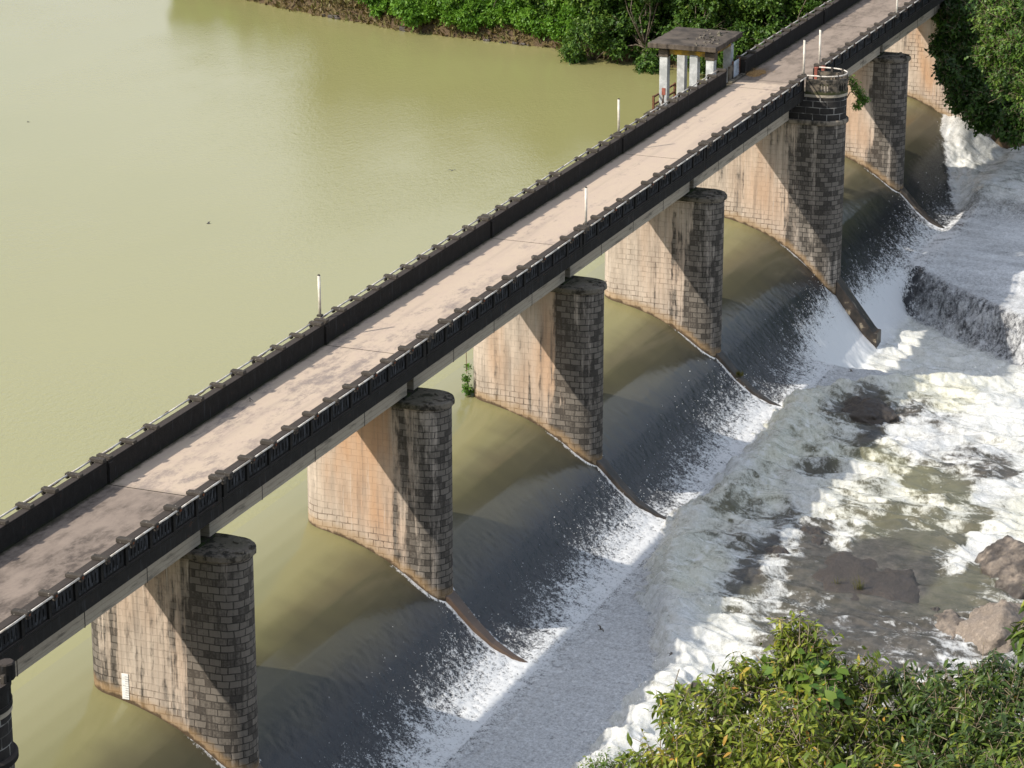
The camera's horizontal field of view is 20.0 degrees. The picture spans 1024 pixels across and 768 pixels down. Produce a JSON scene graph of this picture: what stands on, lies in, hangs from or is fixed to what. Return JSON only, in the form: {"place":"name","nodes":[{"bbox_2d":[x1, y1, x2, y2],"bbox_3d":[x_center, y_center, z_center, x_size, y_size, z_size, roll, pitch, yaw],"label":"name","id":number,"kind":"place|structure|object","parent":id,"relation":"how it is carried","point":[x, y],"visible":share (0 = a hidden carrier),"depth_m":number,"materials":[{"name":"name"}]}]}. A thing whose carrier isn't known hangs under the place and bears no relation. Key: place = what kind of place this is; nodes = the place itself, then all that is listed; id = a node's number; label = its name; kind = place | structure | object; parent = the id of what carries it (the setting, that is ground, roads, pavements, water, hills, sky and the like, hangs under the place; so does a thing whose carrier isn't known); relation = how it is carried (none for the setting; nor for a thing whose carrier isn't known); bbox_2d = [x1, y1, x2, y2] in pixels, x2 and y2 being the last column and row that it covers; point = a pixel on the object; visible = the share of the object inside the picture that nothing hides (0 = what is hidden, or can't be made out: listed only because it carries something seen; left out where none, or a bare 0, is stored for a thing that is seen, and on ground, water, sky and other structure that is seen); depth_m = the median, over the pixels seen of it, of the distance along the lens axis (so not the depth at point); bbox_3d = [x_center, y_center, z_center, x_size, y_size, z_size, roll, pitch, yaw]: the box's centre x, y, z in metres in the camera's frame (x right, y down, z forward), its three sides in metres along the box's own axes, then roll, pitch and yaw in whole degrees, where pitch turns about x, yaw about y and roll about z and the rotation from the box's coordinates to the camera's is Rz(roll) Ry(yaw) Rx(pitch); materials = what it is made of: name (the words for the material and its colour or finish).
{"place":"outdoors","nodes":[
{"label":"outdoors","id":0,"kind":"place"},
{"bbox_2d":[0,0,735,692],"bbox_3d":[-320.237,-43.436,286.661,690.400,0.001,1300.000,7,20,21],"label":"reservoir water","id":1,"kind":"structure","parent":0,"point":[288,154],"depth_m":198.08,"materials":[{"name":"green liquid"}]},
{"bbox_2d":[11,96,1023,767],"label":"river water","id":2,"kind":"structure","parent":0,"point":[341,622],"depth_m":146.86,"materials":[{"name":"white liquid"}]},
{"bbox_2d":[0,658,18,767],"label":"bridge pier","id":3,"kind":"structure","parent":2,"relation":"in","point":[9,752],"depth_m":95.38,"materials":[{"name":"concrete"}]},
{"bbox_2d":[91,533,262,767],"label":"bridge pier","id":4,"kind":"structure","parent":2,"relation":"in","point":[174,644],"depth_m":115.50,"materials":[{"name":"stone masonry"},{"name":"mortar"}]},
{"bbox_2d":[0,456,226,676],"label":"bridge span","id":5,"kind":"object","parent":4,"relation":"on","point":[82,549],"visible":1,"depth_m":108.99,"materials":[{"name":"concrete"}]},
{"bbox_2d":[96,320,431,536],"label":"bridge span","id":6,"kind":"object","parent":4,"relation":"on","point":[311,395],"visible":0.98,"depth_m":122.60,"materials":[{"name":"concrete"}]},
{"bbox_2d":[307,387,526,662],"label":"bridge pier","id":7,"kind":"structure","parent":2,"relation":"in","point":[380,485],"depth_m":133.21,"materials":[{"name":"stone masonry"},{"name":"mortar"}]},
{"bbox_2d":[314,216,586,389],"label":"bridge span","id":8,"kind":"object","parent":7,"relation":"on","point":[464,292],"visible":0.99,"depth_m":140.27,"materials":[{"name":"concrete"}]},
{"bbox_2d":[317,274,322,316],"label":"white post","id":9,"kind":"object","parent":8,"relation":"on","point":[319,314],"visible":1,"depth_m":133.48,"materials":[{"name":"metal"}]},
{"bbox_2d":[473,275,666,519],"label":"bridge pier","id":10,"kind":"structure","parent":2,"relation":"in","point":[539,362],"depth_m":150.83,"materials":[{"name":"stone masonry"}]},
{"bbox_2d":[461,363,473,395],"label":"creeper","id":11,"kind":"object","parent":10,"relation":"attached to","point":[467,390],"visible":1,"depth_m":152.78,"materials":[{"name":"green plant"}]},
{"bbox_2d":[301,115,1022,766],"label":"spray drops","id":12,"kind":"object","parent":2,"relation":"on","point":[705,493],"visible":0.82,"depth_m":154.65,"materials":[{"name":"white liquid"}]},
{"bbox_2d":[605,187,781,406],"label":"bridge pier","id":13,"kind":"structure","parent":2,"relation":"in","point":[665,265],"depth_m":168.44,"materials":[{"name":"stone masonry"}]},
{"bbox_2d":[481,134,709,276],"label":"bridge span","id":14,"kind":"object","parent":13,"relation":"on","point":[628,194],"visible":0.99,"depth_m":158.07,"materials":[{"name":"concrete"}]},
{"bbox_2d":[583,186,588,224],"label":"white post","id":15,"kind":"object","parent":14,"relation":"on","point":[585,223],"visible":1,"depth_m":148.90,"materials":[{"name":"metal"}]},
{"bbox_2d":[613,68,808,188],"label":"bridge span","id":16,"kind":"object","parent":13,"relation":"on","point":[724,120],"visible":1,"depth_m":175.59,"materials":[{"name":"concrete"}]},
{"bbox_2d":[616,98,620,132],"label":"white post","id":17,"kind":"object","parent":16,"relation":"on","point":[618,119],"visible":1,"depth_m":168.31,"materials":[{"name":"metal"}]},
{"bbox_2d":[801,39,805,74],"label":"white post","id":18,"kind":"object","parent":16,"relation":"on","point":[804,42],"visible":1,"depth_m":183.35,"materials":[{"name":"metal"}]},
{"bbox_2d":[688,679,708,696],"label":"river rock","id":19,"kind":"object","parent":2,"relation":"in","point":[694,683],"visible":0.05,"depth_m":130.06,"materials":[{"name":"grey stone"}]},
{"bbox_2d":[656,66,880,348],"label":"bridge pier","id":20,"kind":"structure","parent":2,"relation":"in","point":[783,184],"depth_m":186.17,"materials":[{"name":"stone masonry blocks"}]},
{"bbox_2d":[643,27,742,118],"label":"gate shelter","id":21,"kind":"object","parent":20,"relation":"on","point":[694,44],"visible":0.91,"depth_m":187.12,"materials":[{"name":"concrete"},{"name":"white painted plaster"}]},
{"bbox_2d":[652,82,675,111],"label":"platform railing","id":22,"kind":"object","parent":21,"relation":"on","point":[654,103],"visible":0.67,"depth_m":187.84,"materials":[{"name":"brown metal"}]},
{"bbox_2d":[728,57,744,83],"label":"corrugated gate","id":23,"kind":"structure","parent":20,"relation":"on","point":[733,69],"depth_m":187.75,"materials":[{"name":"metal"}]},
{"bbox_2d":[847,75,870,110],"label":"plant","id":24,"kind":"object","parent":20,"relation":"on","point":[862,99],"visible":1,"depth_m":185.61,"materials":[{"name":"green plant"}]},
{"bbox_2d":[764,545,789,557],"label":"river rock","id":25,"kind":"object","parent":2,"relation":"in","point":[779,549],"visible":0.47,"depth_m":146.28,"materials":[{"name":"grey stone"}]},
{"bbox_2d":[800,526,826,544],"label":"river rock","id":26,"kind":"object","parent":2,"relation":"in","point":[813,530],"visible":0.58,"depth_m":149.26,"materials":[{"name":"grey stone"}]},
{"bbox_2d":[812,551,919,602],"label":"river rock","id":27,"kind":"object","parent":2,"relation":"in","point":[893,585],"visible":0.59,"depth_m":143.72,"materials":[{"name":"grey stone"}]},
{"bbox_2d":[851,573,864,589],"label":"grass tuft","id":28,"kind":"object","parent":27,"relation":"on","point":[860,585],"visible":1,"depth_m":142.51,"materials":[{"name":"plant"}]},
{"bbox_2d":[841,396,899,424],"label":"river rock","id":29,"kind":"object","parent":2,"relation":"in","point":[871,411],"visible":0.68,"depth_m":166.71,"materials":[{"name":"grey stone"}]},
{"bbox_2d":[845,51,944,228],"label":"bridge pier","id":30,"kind":"structure","parent":2,"relation":"in","point":[875,135],"depth_m":204.87,"materials":[{"name":"stone masonry blocks"}]},
{"bbox_2d":[736,7,897,83],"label":"bridge span","id":31,"kind":"object","parent":30,"relation":"on","point":[851,50],"visible":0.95,"depth_m":196.16,"materials":[{"name":"concrete"}]},
{"bbox_2d":[738,68,774,77],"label":"straw heap","id":32,"kind":"object","parent":31,"relation":"on","point":[756,73],"visible":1,"depth_m":189.21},
{"bbox_2d":[817,29,820,65],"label":"white post","id":33,"kind":"object","parent":31,"relation":"on","point":[819,60],"visible":1,"depth_m":186.28,"materials":[{"name":"metal"}]},
{"bbox_2d":[818,0,943,51],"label":"bridge span","id":34,"kind":"object","parent":30,"relation":"on","point":[913,15],"visible":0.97,"depth_m":208.47,"materials":[{"name":"concrete"}]},
{"bbox_2d":[895,0,898,18],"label":"white post","id":35,"kind":"object","parent":34,"relation":"on","point":[897,8],"visible":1,"depth_m":203.04,"materials":[{"name":"metal"}]},
{"bbox_2d":[930,607,939,611],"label":"river rock","id":36,"kind":"object","parent":2,"relation":"in","point":[936,609],"visible":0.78,"depth_m":140.62,"materials":[{"name":"grey stone"}]},
{"bbox_2d":[934,609,963,638],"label":"river rock","id":37,"kind":"object","parent":2,"relation":"in","point":[948,621],"visible":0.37,"depth_m":138.84,"materials":[{"name":"beige stone"}]},
{"bbox_2d":[956,599,1023,654],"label":"river rock","id":38,"kind":"object","parent":2,"relation":"in","point":[987,623],"visible":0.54,"depth_m":136.90,"materials":[{"name":"beige stone"}]},
{"bbox_2d":[974,535,1023,599],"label":"river rock","id":39,"kind":"object","parent":2,"relation":"in","point":[1002,560],"visible":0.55,"depth_m":144.91,"materials":[{"name":"brown stone"}]},
{"bbox_2d":[248,0,1023,148],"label":"bank","id":40,"kind":"structure","parent":0,"point":[673,63],"depth_m":243.14,"materials":[{"name":"brown soil"}]},
{"bbox_2d":[361,0,383,19],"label":"bank shrub","id":41,"kind":"object","parent":40,"relation":"on","point":[375,11],"visible":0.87,"depth_m":247.52,"materials":[{"name":"green plant"}]},
{"bbox_2d":[378,0,397,15],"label":"bank shrub","id":42,"kind":"object","parent":40,"relation":"on","point":[384,5],"visible":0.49,"depth_m":246.51,"materials":[{"name":"green plant"}]},
{"bbox_2d":[387,0,425,29],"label":"bank shrub","id":43,"kind":"object","parent":40,"relation":"on","point":[403,10],"visible":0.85,"depth_m":243.55,"materials":[{"name":"green plant"}]},
{"bbox_2d":[409,0,440,25],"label":"bank shrub","id":44,"kind":"object","parent":40,"relation":"on","point":[420,11],"visible":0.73,"depth_m":244.02,"materials":[{"name":"green plant"}]},
{"bbox_2d":[323,14,528,45],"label":"embankment stones","id":45,"kind":"object","parent":40,"relation":"on","point":[401,28],"visible":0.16,"depth_m":245.45,"materials":[{"name":"stone"}]},
{"bbox_2d":[419,1,433,22],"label":"bank shrub","id":46,"kind":"object","parent":40,"relation":"on","point":[423,3],"visible":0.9,"depth_m":244.13,"materials":[{"name":"green plant"}]},
{"bbox_2d":[247,0,609,59],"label":"dry grass","id":47,"kind":"structure","parent":40,"relation":"on","point":[355,5],"depth_m":247.09,"materials":[{"name":"plant"}]},
{"bbox_2d":[422,3,441,20],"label":"bank shrub","id":48,"kind":"object","parent":40,"relation":"on","point":[429,11],"visible":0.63,"depth_m":243.61,"materials":[{"name":"green plant"}]},
{"bbox_2d":[423,0,443,11],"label":"bank shrub","id":49,"kind":"object","parent":40,"relation":"on","point":[435,4],"visible":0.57,"depth_m":243.54,"materials":[{"name":"green plant"}]},
{"bbox_2d":[438,0,476,32],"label":"bank shrub","id":50,"kind":"object","parent":40,"relation":"on","point":[447,18],"visible":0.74,"depth_m":242.01,"materials":[{"name":"green plant"}]},
{"bbox_2d":[440,0,480,33],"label":"bank shrub","id":51,"kind":"object","parent":40,"relation":"on","point":[459,16],"visible":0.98,"depth_m":241.59,"materials":[{"name":"green plant"}]},
{"bbox_2d":[457,0,479,15],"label":"bank shrub","id":52,"kind":"object","parent":40,"relation":"on","point":[471,7],"visible":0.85,"depth_m":241.83,"materials":[{"name":"green plant"}]},
{"bbox_2d":[469,0,486,14],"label":"bank shrub","id":53,"kind":"object","parent":40,"relation":"on","point":[481,9],"visible":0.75,"depth_m":241.91,"materials":[{"name":"green plant"}]},
{"bbox_2d":[469,0,488,19],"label":"bank shrub","id":54,"kind":"object","parent":40,"relation":"on","point":[479,6],"visible":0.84,"depth_m":241.95,"materials":[{"name":"green plant"}]},
{"bbox_2d":[463,0,511,31],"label":"bank shrub","id":55,"kind":"object","parent":40,"relation":"on","point":[501,14],"visible":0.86,"depth_m":240.94,"materials":[{"name":"green plant"}]},
{"bbox_2d":[477,5,498,27],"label":"bank shrub","id":56,"kind":"object","parent":40,"relation":"on","point":[490,12],"visible":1,"depth_m":241.27,"materials":[{"name":"green plant"}]},
{"bbox_2d":[472,0,503,25],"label":"bank shrub","id":57,"kind":"object","parent":40,"relation":"on","point":[489,4],"visible":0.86,"depth_m":241.61,"materials":[{"name":"green plant"}]},
{"bbox_2d":[492,0,508,10],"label":"bank shrub","id":58,"kind":"object","parent":40,"relation":"on","point":[503,1],"visible":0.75,"depth_m":241.46,"materials":[{"name":"green plant"}]},
{"bbox_2d":[506,0,535,24],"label":"bank shrub","id":59,"kind":"object","parent":40,"relation":"on","point":[512,18],"visible":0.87,"depth_m":240.15,"materials":[{"name":"green plant"}]},
{"bbox_2d":[511,13,530,31],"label":"bank shrub","id":60,"kind":"object","parent":40,"relation":"on","point":[519,27],"visible":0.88,"depth_m":239.86,"materials":[{"name":"green plant"}]},
{"bbox_2d":[504,0,547,40],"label":"bank shrub","id":61,"kind":"object","parent":40,"relation":"on","point":[525,20],"visible":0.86,"depth_m":239.10,"materials":[{"name":"green plant"}]},
{"bbox_2d":[510,0,563,33],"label":"bank shrub","id":62,"kind":"object","parent":40,"relation":"on","point":[525,29],"visible":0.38,"depth_m":239.64,"materials":[{"name":"green plant"}]},
{"bbox_2d":[522,0,552,15],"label":"forest tree","id":63,"kind":"object","parent":40,"relation":"on","point":[536,2],"visible":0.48,"depth_m":239.27,"materials":[{"name":"green plant"}]},
{"bbox_2d":[531,1,552,17],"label":"bank shrub","id":64,"kind":"object","parent":40,"relation":"on","point":[540,7],"visible":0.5,"depth_m":239.40,"materials":[{"name":"green plant"}]},
{"bbox_2d":[540,26,550,34],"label":"bank shrub","id":65,"kind":"object","parent":40,"relation":"on","point":[546,31],"visible":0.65,"depth_m":238.59,"materials":[{"name":"green plant"}]},
{"bbox_2d":[537,1,556,19],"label":"forest tree","id":66,"kind":"object","parent":40,"relation":"on","point":[544,11],"visible":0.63,"depth_m":238.65,"materials":[{"name":"green plant"}]},
{"bbox_2d":[538,15,566,32],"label":"bank shrub","id":67,"kind":"object","parent":40,"relation":"on","point":[550,20],"visible":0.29,"depth_m":237.89,"materials":[{"name":"green plant"}]},
{"bbox_2d":[536,0,575,41],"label":"bank shrub","id":68,"kind":"object","parent":40,"relation":"on","point":[555,35],"visible":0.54,"depth_m":237.59,"materials":[{"name":"green plant"}]},
{"bbox_2d":[552,1,564,20],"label":"bank shrub","id":69,"kind":"object","parent":40,"relation":"on","point":[557,13],"visible":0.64,"depth_m":238.41,"materials":[{"name":"green plant"}]},
{"bbox_2d":[555,10,569,27],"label":"bank shrub","id":70,"kind":"object","parent":40,"relation":"on","point":[561,18],"visible":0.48,"depth_m":237.29,"materials":[{"name":"green plant"}]},
{"bbox_2d":[555,3,576,34],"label":"bank shrub","id":71,"kind":"object","parent":40,"relation":"on","point":[569,7],"visible":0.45,"depth_m":236.91,"materials":[{"name":"green plant"}]},
{"bbox_2d":[566,2,584,22],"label":"bank shrub","id":72,"kind":"object","parent":40,"relation":"on","point":[577,11],"visible":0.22,"depth_m":235.59,"materials":[{"name":"green plant"}]},
{"bbox_2d":[564,0,608,35],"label":"bank shrub","id":73,"kind":"object","parent":40,"relation":"on","point":[567,22],"visible":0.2,"depth_m":235.62,"materials":[{"name":"green plant"}]},
{"bbox_2d":[560,0,622,21],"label":"forest tree","id":74,"kind":"object","parent":40,"relation":"on","point":[601,4],"visible":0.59,"depth_m":234.20,"materials":[{"name":"green plant"}]},
{"bbox_2d":[557,2,631,64],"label":"bank tree","id":75,"kind":"object","parent":40,"relation":"on","point":[596,35],"visible":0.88,"depth_m":232.75,"materials":[{"name":"green plant"}]},
{"bbox_2d":[570,0,660,42],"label":"forest tree","id":76,"kind":"object","parent":40,"relation":"on","point":[618,9],"visible":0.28,"depth_m":235.49,"materials":[{"name":"green plant"}]},
{"bbox_2d":[610,0,667,21],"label":"forest tree","id":77,"kind":"object","parent":40,"relation":"on","point":[623,8],"visible":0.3,"depth_m":234.42,"materials":[{"name":"green plant"}]},
{"bbox_2d":[605,0,679,74],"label":"bank tree","id":78,"kind":"object","parent":40,"relation":"on","point":[636,28],"visible":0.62,"depth_m":231.92,"materials":[{"name":"green plant"}]},
{"bbox_2d":[652,2,700,22],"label":"forest tree","id":79,"kind":"object","parent":40,"relation":"on","point":[662,10],"visible":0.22,"depth_m":233.10,"materials":[{"name":"green plant"}]},
{"bbox_2d":[685,0,720,26],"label":"forest tree","id":80,"kind":"object","parent":40,"relation":"on","point":[702,14],"visible":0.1,"depth_m":229.71,"materials":[{"name":"green plant"}]},
{"bbox_2d":[667,0,752,74],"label":"bank tree","id":81,"kind":"object","parent":40,"relation":"on","point":[684,17],"visible":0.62,"depth_m":227.57,"materials":[{"name":"green plant"}]},
{"bbox_2d":[698,0,772,60],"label":"forest tree","id":82,"kind":"object","parent":40,"relation":"on","point":[742,7],"visible":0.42,"depth_m":227.09,"materials":[{"name":"green plant"}]},
{"bbox_2d":[746,13,772,24],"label":"forest tree","id":83,"kind":"object","parent":40,"relation":"on","point":[752,20],"visible":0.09,"depth_m":230.59,"materials":[{"name":"green plant"}]},
{"bbox_2d":[723,0,805,54],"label":"bank tree","id":84,"kind":"object","parent":40,"relation":"on","point":[752,34],"visible":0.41,"depth_m":225.59,"materials":[{"name":"green plant"}]},
{"bbox_2d":[769,0,817,24],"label":"forest tree","id":85,"kind":"object","parent":40,"relation":"on","point":[793,9],"visible":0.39,"depth_m":226.20,"materials":[{"name":"green plant"}]},
{"bbox_2d":[801,0,833,12],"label":"forest tree","id":86,"kind":"object","parent":40,"relation":"on","point":[820,2],"visible":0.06,"depth_m":224.70,"materials":[{"name":"green plant"}]},
{"bbox_2d":[885,1,991,137],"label":"abutment","id":87,"kind":"object","parent":40,"relation":"on","point":[924,88],"visible":0.12,"depth_m":223.13,"materials":[{"name":"stone masonry blocks"}]},
{"bbox_2d":[924,0,1023,150],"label":"tree","id":88,"kind":"object","parent":40,"relation":"on","point":[962,81],"visible":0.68,"depth_m":214.94,"materials":[{"name":"green plant"}]},
{"bbox_2d":[964,0,1023,114],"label":"tree","id":89,"kind":"object","parent":40,"relation":"on","point":[999,52],"visible":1,"depth_m":206.50,"materials":[{"name":"green plant"}]},
{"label":"hillside","id":90,"kind":"structure","parent":0,"visible":0},
{"bbox_2d":[578,747,638,767],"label":"foreground bush","id":91,"kind":"object","parent":90,"relation":"on","point":[604,764],"visible":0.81,"depth_m":29.98,"materials":[{"name":"green plant"}]},
{"bbox_2d":[614,609,930,767],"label":"foreground tree","id":92,"kind":"object","parent":90,"relation":"on","point":[699,745],"visible":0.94,"depth_m":27.33,"materials":[{"name":"green plant"}]},
{"bbox_2d":[756,635,859,767],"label":"heart leaf creeper","id":93,"kind":"object","parent":92,"relation":"attached to","point":[832,694],"visible":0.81,"depth_m":27.65,"materials":[{"name":"green plant"}]},
{"bbox_2d":[863,642,1023,767],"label":"foreground tree","id":94,"kind":"object","parent":90,"relation":"on","point":[978,736],"visible":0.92,"depth_m":26.85,"materials":[{"name":"green plant"}]},
{"bbox_2d":[1004,585,1023,665],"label":"foreground sapling","id":95,"kind":"object","parent":90,"relation":"on","point":[1017,637],"visible":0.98,"depth_m":27.00,"materials":[{"name":"green plant"}]}
]}

